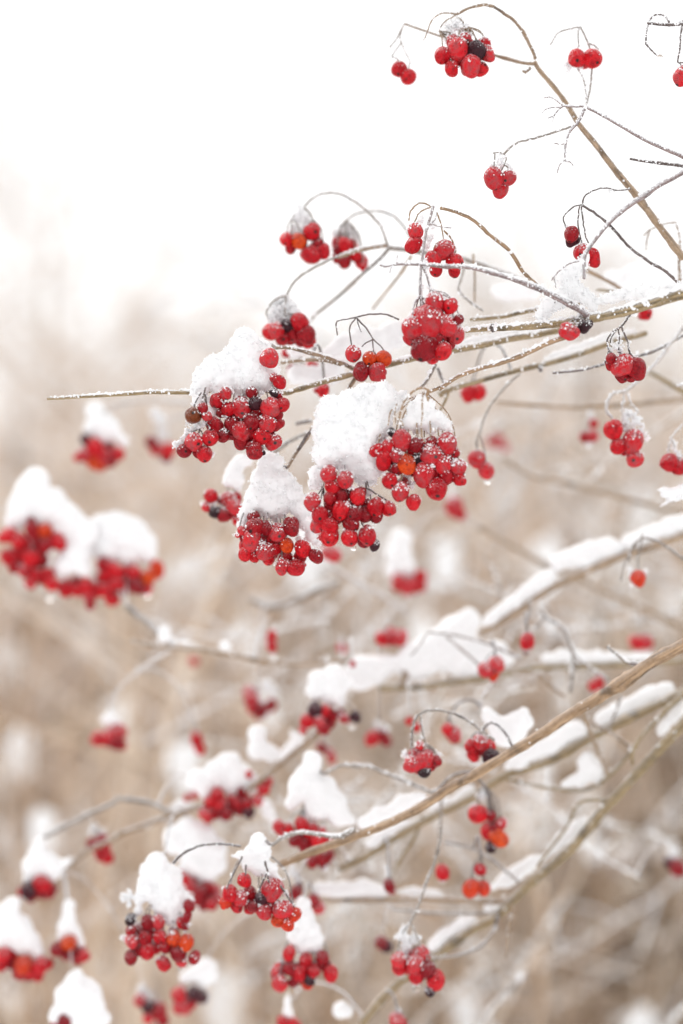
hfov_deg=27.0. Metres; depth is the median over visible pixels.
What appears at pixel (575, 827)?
snow ridge
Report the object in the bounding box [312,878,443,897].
snow ridge
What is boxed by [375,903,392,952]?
berry cluster
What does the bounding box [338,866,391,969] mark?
branch
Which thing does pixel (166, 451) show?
berry cluster
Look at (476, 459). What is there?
berry cluster
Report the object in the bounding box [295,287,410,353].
branch
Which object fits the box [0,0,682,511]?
sky
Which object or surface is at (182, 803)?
snow ridge
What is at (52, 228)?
bare tree
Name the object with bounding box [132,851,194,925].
snow heap
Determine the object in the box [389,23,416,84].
berry cluster
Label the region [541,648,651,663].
snow ridge
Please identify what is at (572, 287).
snow ridge
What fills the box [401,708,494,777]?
berry cluster
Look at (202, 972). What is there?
snow heap
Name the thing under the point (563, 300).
branch
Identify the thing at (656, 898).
branch
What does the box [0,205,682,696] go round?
brushwood
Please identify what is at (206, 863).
snow heap
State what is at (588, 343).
snow ridge
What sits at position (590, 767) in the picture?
snow ridge
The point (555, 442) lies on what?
branch
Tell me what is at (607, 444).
branch
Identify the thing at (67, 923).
snow heap
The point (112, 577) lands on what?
berry cluster
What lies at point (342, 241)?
berry cluster
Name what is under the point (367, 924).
branch
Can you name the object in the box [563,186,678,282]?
berry cluster
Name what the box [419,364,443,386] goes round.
branch
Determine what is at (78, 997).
snow heap
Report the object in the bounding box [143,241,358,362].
branch
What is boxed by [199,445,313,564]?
branch
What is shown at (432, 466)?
berry cluster
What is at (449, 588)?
branch
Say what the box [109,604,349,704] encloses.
branch
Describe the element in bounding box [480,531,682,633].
branch
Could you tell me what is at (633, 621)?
branch
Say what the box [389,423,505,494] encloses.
branch
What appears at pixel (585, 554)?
snow ridge
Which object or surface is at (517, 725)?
snow ridge
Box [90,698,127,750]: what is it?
berry cluster
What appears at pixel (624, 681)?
branch
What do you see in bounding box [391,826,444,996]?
berry cluster
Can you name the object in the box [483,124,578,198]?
berry cluster
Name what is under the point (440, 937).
snow ridge
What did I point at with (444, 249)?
berry cluster
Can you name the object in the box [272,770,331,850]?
berry cluster
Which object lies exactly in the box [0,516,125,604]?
berry cluster
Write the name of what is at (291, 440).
branch
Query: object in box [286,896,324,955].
snow heap
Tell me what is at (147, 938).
berry cluster
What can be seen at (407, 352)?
branch
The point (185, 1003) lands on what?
berry cluster
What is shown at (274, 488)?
snow heap
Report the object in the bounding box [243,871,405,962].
branch
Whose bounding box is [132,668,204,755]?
berry cluster
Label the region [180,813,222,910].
berry cluster
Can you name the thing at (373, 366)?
berry cluster
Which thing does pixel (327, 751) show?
berry cluster
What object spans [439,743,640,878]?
branch
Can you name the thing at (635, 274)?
snow ridge
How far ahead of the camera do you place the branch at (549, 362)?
0.89 m
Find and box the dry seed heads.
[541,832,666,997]
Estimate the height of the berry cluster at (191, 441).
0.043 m
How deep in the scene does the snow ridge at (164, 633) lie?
1.02 m
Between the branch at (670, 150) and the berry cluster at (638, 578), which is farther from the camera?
the berry cluster at (638, 578)
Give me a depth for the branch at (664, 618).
1.15 m
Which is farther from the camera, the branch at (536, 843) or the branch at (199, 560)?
the branch at (536, 843)
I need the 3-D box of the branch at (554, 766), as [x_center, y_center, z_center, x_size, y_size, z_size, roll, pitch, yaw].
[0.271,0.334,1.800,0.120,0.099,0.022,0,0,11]
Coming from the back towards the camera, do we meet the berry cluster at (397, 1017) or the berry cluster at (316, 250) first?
the berry cluster at (397, 1017)
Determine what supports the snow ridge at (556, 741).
on the branch at (568, 750)
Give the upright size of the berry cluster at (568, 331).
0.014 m
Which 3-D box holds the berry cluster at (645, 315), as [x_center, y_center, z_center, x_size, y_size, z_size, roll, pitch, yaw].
[0.192,-0.127,0.900,0.009,0.011,0.013,0,0,0]
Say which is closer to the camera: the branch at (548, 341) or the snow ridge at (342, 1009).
the branch at (548, 341)
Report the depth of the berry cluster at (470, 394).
0.94 m
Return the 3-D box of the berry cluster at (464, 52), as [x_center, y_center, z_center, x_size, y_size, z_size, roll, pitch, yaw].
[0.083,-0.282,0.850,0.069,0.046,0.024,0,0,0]
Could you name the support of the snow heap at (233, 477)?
on the berry cluster at (230, 501)
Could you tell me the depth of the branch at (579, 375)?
1.54 m
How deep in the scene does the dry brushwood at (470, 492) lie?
3.98 m
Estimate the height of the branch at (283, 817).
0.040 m
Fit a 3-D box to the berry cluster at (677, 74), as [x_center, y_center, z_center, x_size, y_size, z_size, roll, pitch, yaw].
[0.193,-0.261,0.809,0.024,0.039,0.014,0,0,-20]
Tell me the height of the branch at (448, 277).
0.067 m
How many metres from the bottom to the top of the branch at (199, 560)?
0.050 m
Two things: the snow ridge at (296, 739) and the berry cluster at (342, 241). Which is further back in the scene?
the snow ridge at (296, 739)
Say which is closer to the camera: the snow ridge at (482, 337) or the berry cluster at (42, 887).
the snow ridge at (482, 337)
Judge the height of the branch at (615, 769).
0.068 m
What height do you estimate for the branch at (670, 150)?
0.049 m
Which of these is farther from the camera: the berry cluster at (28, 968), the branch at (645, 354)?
the berry cluster at (28, 968)
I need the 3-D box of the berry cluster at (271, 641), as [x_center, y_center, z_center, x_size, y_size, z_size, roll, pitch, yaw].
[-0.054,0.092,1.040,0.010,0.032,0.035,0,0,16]
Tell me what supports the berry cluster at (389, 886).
hanging from the branch at (568, 750)
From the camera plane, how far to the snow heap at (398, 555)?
1.13 m
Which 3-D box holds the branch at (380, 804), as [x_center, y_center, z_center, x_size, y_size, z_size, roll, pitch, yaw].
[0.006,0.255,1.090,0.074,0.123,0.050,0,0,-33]
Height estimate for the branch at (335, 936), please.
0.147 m
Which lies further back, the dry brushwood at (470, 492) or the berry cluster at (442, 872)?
the dry brushwood at (470, 492)
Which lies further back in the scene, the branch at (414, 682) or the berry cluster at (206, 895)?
the branch at (414, 682)
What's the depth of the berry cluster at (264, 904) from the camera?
0.86 m
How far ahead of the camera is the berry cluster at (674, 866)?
1.08 m
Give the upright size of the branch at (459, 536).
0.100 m
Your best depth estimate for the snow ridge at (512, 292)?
0.98 m
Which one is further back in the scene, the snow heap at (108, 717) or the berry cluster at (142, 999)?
the snow heap at (108, 717)
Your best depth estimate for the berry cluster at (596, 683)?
1.03 m
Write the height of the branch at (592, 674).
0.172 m
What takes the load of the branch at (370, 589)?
attached to the branch at (301, 597)
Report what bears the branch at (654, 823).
on the tall dry stems
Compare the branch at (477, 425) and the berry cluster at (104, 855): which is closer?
the berry cluster at (104, 855)
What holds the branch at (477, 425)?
attached to the tall dry stems
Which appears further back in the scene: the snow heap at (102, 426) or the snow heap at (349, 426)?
the snow heap at (102, 426)
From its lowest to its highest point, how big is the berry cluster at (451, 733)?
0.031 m
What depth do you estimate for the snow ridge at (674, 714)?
0.96 m
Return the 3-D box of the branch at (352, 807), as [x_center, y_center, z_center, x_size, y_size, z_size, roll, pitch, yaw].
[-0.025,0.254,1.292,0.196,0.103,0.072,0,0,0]
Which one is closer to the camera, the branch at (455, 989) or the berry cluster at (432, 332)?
the berry cluster at (432, 332)
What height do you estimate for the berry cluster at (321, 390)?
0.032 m
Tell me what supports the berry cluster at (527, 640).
hanging from the branch at (571, 647)
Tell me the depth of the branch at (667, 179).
0.80 m
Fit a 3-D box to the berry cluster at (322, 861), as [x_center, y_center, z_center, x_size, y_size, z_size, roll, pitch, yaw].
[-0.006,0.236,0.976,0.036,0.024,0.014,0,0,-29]
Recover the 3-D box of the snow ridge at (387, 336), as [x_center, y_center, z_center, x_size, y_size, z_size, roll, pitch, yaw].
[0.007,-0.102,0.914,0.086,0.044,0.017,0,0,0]
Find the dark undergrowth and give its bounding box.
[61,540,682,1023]
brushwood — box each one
[0,0,682,1023]
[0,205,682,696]
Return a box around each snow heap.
[0,896,44,958]
[4,468,98,576]
[22,837,71,881]
[48,968,111,1023]
[57,899,84,946]
[83,401,129,446]
[92,510,157,564]
[99,707,120,724]
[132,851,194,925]
[163,816,227,881]
[179,957,217,987]
[186,725,280,799]
[188,326,285,416]
[211,453,253,507]
[231,832,288,896]
[236,451,322,547]
[283,993,293,1017]
[284,751,355,826]
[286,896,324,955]
[305,663,354,707]
[306,379,407,496]
[384,528,416,577]
[399,393,452,435]
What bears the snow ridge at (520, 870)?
on the branch at (444, 899)
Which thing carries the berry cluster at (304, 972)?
hanging from the branch at (444, 899)
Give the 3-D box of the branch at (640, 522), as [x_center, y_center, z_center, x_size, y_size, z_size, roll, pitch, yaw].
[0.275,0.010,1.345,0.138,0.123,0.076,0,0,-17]
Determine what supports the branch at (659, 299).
on the branch at (548, 341)
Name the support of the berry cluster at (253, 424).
hanging from the branch at (486, 343)
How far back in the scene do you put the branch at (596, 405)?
1.01 m
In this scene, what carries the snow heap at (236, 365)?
on the berry cluster at (253, 424)
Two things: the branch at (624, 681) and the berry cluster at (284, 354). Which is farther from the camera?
the berry cluster at (284, 354)
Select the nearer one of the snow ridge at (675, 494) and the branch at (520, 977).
the snow ridge at (675, 494)
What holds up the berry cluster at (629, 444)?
hanging from the branch at (645, 354)
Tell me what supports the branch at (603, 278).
on the branch at (549, 362)
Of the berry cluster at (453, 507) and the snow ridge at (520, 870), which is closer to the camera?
the snow ridge at (520, 870)
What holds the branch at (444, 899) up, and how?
attached to the branch at (638, 771)
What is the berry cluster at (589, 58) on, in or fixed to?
attached to the branch at (670, 150)
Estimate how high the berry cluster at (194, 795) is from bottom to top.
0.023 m
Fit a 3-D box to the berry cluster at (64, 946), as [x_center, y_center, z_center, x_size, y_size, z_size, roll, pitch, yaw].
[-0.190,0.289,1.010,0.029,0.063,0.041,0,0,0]
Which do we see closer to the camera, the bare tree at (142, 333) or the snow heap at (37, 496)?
the snow heap at (37, 496)
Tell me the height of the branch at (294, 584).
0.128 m
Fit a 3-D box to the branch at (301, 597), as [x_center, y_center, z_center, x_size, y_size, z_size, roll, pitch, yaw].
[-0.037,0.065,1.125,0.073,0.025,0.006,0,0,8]
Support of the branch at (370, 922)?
on the tall dry stems
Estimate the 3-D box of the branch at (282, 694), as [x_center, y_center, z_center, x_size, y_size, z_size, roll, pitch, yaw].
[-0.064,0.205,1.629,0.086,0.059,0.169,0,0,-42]
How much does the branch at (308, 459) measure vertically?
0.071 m
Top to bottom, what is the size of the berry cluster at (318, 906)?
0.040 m
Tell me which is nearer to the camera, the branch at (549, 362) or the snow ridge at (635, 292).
the snow ridge at (635, 292)
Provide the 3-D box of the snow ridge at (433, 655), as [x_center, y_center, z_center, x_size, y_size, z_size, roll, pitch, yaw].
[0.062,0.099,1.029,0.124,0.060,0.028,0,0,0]
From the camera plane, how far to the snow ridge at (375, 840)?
0.98 m
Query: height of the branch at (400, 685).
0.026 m
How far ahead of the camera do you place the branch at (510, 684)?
1.28 m
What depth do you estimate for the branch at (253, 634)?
1.25 m
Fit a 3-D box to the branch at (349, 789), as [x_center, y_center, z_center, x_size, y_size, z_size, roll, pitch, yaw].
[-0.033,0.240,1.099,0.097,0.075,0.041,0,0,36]
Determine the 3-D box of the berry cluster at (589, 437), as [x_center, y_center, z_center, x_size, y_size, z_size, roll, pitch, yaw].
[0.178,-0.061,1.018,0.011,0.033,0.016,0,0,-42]
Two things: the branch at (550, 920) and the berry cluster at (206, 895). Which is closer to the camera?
the berry cluster at (206, 895)
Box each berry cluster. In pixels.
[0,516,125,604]
[0,877,53,981]
[17,873,58,902]
[50,869,90,965]
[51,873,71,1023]
[57,556,163,610]
[65,871,169,1023]
[73,398,190,471]
[81,811,113,864]
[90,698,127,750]
[119,805,200,971]
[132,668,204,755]
[145,407,184,462]
[157,773,198,803]
[168,635,198,665]
[171,900,295,1015]
[172,387,218,462]
[172,840,305,931]
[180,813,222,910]
[198,770,273,823]
[199,446,273,525]
[204,341,289,459]
[232,465,322,575]
[242,604,278,719]
[255,616,276,657]
[262,256,338,348]
[269,883,337,992]
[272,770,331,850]
[277,981,362,1023]
[279,191,388,263]
[281,349,319,371]
[287,858,338,914]
[297,429,396,551]
[298,655,360,735]
[306,839,348,873]
[310,343,329,397]
[316,658,335,763]
[317,533,341,564]
[331,210,409,270]
[335,313,398,381]
[335,634,347,658]
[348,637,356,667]
[365,685,391,746]
[369,386,467,510]
[375,620,407,655]
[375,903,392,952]
[382,835,395,894]
[387,989,407,1023]
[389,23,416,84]
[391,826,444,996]
[392,511,478,595]
[400,205,465,364]
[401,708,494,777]
[404,202,537,283]
[405,680,420,731]
[422,2,536,78]
[435,799,449,882]
[438,771,508,853]
[441,698,481,743]
[444,450,501,520]
[460,344,511,402]
[462,835,490,898]
[464,721,512,762]
[467,373,520,483]
[478,638,503,681]
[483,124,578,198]
[485,421,509,451]
[520,612,534,654]
[549,26,602,104]
[558,318,592,340]
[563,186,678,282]
[579,408,598,448]
[588,668,603,691]
[603,324,682,467]
[604,315,645,383]
[620,533,682,587]
[623,584,653,650]
[635,840,682,877]
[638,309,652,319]
[657,20,682,86]
[659,423,682,474]
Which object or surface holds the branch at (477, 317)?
attached to the branch at (486, 343)
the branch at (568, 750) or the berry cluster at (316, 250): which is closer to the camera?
the berry cluster at (316, 250)
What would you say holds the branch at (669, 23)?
attached to the branch at (670, 150)
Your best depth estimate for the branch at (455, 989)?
1.38 m
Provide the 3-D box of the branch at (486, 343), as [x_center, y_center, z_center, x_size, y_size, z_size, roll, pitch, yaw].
[-0.018,-0.089,0.850,0.309,0.051,0.027,0,0,-11]
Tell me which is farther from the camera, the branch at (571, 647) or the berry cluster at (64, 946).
the berry cluster at (64, 946)
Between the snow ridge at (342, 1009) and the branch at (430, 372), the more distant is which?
the snow ridge at (342, 1009)
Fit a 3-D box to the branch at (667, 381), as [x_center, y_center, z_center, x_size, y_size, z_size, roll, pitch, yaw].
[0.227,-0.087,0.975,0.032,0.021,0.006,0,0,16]
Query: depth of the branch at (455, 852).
1.38 m
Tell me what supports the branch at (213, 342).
on the tall dry stems
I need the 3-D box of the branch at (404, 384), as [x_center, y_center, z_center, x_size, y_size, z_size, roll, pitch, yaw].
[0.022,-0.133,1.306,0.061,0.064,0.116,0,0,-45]
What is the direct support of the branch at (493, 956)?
attached to the tall dry stems
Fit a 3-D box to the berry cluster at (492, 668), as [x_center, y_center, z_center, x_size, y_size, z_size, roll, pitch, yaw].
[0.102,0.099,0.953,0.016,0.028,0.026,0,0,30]
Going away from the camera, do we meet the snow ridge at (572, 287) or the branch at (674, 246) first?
the snow ridge at (572, 287)
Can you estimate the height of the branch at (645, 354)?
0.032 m
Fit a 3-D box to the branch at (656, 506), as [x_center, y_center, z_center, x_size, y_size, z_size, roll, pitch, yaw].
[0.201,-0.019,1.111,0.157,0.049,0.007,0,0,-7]
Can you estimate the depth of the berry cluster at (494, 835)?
0.93 m
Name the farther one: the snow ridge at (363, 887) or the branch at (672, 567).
the branch at (672, 567)
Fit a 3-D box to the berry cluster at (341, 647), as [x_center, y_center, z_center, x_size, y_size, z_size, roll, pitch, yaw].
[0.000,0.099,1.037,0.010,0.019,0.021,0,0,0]
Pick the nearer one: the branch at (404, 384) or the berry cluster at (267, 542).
the berry cluster at (267, 542)
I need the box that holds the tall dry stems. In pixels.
[0,146,682,1023]
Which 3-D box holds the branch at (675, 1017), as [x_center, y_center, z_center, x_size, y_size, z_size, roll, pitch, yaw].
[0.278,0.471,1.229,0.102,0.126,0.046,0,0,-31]
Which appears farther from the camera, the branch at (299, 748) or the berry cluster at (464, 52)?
the branch at (299, 748)
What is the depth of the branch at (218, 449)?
1.81 m
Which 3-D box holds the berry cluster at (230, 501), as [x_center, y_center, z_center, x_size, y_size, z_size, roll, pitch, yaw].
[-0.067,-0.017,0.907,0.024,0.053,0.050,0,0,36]
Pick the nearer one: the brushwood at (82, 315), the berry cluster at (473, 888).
the berry cluster at (473, 888)
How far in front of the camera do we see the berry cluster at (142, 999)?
1.04 m
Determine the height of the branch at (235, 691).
0.144 m
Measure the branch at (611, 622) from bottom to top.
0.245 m
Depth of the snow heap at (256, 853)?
0.87 m
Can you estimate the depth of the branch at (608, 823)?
1.20 m
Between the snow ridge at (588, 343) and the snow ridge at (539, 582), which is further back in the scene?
the snow ridge at (539, 582)
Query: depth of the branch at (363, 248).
0.90 m
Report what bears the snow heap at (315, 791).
on the berry cluster at (302, 842)
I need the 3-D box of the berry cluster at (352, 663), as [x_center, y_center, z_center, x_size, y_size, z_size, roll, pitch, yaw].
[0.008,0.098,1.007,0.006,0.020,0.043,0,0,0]
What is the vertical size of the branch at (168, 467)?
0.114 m
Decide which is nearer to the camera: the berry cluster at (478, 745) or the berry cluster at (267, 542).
the berry cluster at (267, 542)
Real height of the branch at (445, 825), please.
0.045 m
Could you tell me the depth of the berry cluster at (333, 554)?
1.01 m
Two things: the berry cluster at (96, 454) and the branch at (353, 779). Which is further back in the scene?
the branch at (353, 779)
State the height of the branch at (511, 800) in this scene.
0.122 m
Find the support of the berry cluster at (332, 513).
hanging from the branch at (486, 343)
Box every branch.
[40,730,320,872]
[47,327,559,399]
[97,440,311,527]
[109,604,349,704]
[141,633,332,774]
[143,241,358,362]
[147,614,323,658]
[166,536,311,588]
[176,322,341,391]
[182,400,318,472]
[197,548,293,597]
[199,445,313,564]
[204,732,420,841]
[211,820,378,936]
[217,665,325,844]
[217,903,368,1008]
[227,507,408,633]
[228,767,365,910]
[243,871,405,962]
[244,777,362,843]
[245,813,427,838]
[250,579,340,609]
[259,676,308,715]
[263,891,462,989]
[271,638,682,866]
[274,418,311,467]
[288,545,387,635]
[294,441,314,473]
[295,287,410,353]
[298,333,469,385]
[300,881,519,972]
[309,243,520,322]
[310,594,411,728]
[310,793,528,881]
[315,765,403,918]
[320,895,505,915]
[324,761,437,793]
[327,564,405,612]
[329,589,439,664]
[338,686,682,877]
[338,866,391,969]
[343,791,461,838]
[355,505,511,599]
[359,690,682,1023]
[363,643,489,734]
[368,368,433,398]
[369,637,479,862]
[378,657,682,690]
[379,255,590,317]
[383,420,487,440]
[384,577,496,601]
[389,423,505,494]
[392,684,536,736]
[396,587,517,726]
[399,773,473,877]
[402,963,490,1023]
[404,23,682,260]
[410,598,608,704]
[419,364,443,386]
[420,620,482,694]
[427,838,543,947]
[430,319,585,392]
[438,331,647,410]
[439,274,603,333]
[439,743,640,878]
[446,638,584,739]
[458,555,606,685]
[463,284,682,333]
[466,363,560,586]
[470,300,581,321]
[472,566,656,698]
[478,525,682,629]
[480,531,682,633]
[480,893,572,1003]
[481,971,526,1023]
[487,426,590,497]
[496,396,682,409]
[501,456,682,514]
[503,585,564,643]
[506,695,629,792]
[509,738,603,814]
[509,805,675,853]
[517,602,682,665]
[520,522,649,706]
[530,411,682,500]
[537,877,682,968]
[538,349,673,410]
[541,95,682,172]
[542,409,682,523]
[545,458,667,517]
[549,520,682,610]
[550,157,682,287]
[553,334,682,374]
[553,550,657,704]
[571,612,618,761]
[578,541,682,599]
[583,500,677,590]
[586,268,621,291]
[603,788,682,866]
[642,551,682,575]
[643,221,682,281]
[644,12,682,55]
[647,592,682,645]
[648,371,682,393]
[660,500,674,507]
[666,1007,682,1023]
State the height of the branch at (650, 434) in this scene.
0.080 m
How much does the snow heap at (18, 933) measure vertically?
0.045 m
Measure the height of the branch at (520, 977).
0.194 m
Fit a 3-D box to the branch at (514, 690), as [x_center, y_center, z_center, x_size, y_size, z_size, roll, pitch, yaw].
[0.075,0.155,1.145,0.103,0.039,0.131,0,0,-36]
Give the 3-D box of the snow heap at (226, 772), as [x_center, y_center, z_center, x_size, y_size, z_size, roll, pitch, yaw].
[-0.076,0.176,1.004,0.067,0.052,0.017,0,0,0]
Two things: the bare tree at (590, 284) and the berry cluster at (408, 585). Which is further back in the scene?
the bare tree at (590, 284)
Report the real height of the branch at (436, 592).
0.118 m
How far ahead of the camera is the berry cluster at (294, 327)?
0.88 m
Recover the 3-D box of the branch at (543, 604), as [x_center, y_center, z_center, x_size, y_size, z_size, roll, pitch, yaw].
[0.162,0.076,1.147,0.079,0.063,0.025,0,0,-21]
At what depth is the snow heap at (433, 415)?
0.80 m
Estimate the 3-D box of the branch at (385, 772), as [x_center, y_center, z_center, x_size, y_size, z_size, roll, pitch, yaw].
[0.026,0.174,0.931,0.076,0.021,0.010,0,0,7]
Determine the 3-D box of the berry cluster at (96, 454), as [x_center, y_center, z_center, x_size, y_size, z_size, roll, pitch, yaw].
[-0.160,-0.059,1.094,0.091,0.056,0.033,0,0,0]
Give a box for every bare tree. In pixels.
[0,0,548,715]
[0,153,506,534]
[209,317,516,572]
[484,179,682,533]
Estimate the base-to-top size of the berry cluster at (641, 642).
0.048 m
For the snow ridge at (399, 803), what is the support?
attached to the branch at (624, 681)
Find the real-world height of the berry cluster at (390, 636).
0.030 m
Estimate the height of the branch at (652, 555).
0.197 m
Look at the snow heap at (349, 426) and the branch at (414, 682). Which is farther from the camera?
the branch at (414, 682)
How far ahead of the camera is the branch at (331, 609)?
1.26 m
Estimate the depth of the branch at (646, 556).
1.63 m
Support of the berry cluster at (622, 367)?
hanging from the branch at (659, 299)
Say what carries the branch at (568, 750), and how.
attached to the branch at (638, 771)
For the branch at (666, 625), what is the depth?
1.28 m
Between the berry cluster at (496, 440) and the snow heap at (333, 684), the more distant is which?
the berry cluster at (496, 440)
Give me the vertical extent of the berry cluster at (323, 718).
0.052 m
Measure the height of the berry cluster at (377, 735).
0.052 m
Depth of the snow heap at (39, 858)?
1.02 m
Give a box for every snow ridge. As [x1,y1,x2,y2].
[147,799,196,827]
[157,625,231,650]
[261,799,275,824]
[278,729,303,759]
[285,320,405,384]
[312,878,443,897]
[332,1000,352,1018]
[343,607,513,690]
[357,792,426,828]
[365,784,474,847]
[427,916,478,952]
[455,321,537,345]
[481,707,533,747]
[482,568,557,626]
[483,855,540,911]
[490,283,540,301]
[504,682,674,769]
[533,252,597,319]
[540,816,586,861]
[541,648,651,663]
[543,327,636,360]
[549,537,624,570]
[561,752,604,787]
[594,280,682,305]
[602,264,682,289]
[621,514,682,549]
[656,698,682,736]
[657,483,682,501]
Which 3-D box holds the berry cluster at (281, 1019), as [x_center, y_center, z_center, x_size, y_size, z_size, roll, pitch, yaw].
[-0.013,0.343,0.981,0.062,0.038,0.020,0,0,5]
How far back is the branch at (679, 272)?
0.88 m
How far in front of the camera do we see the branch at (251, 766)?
1.38 m
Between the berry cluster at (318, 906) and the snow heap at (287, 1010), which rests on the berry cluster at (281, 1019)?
the snow heap at (287, 1010)
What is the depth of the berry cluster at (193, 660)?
1.20 m
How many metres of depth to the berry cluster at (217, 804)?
0.99 m

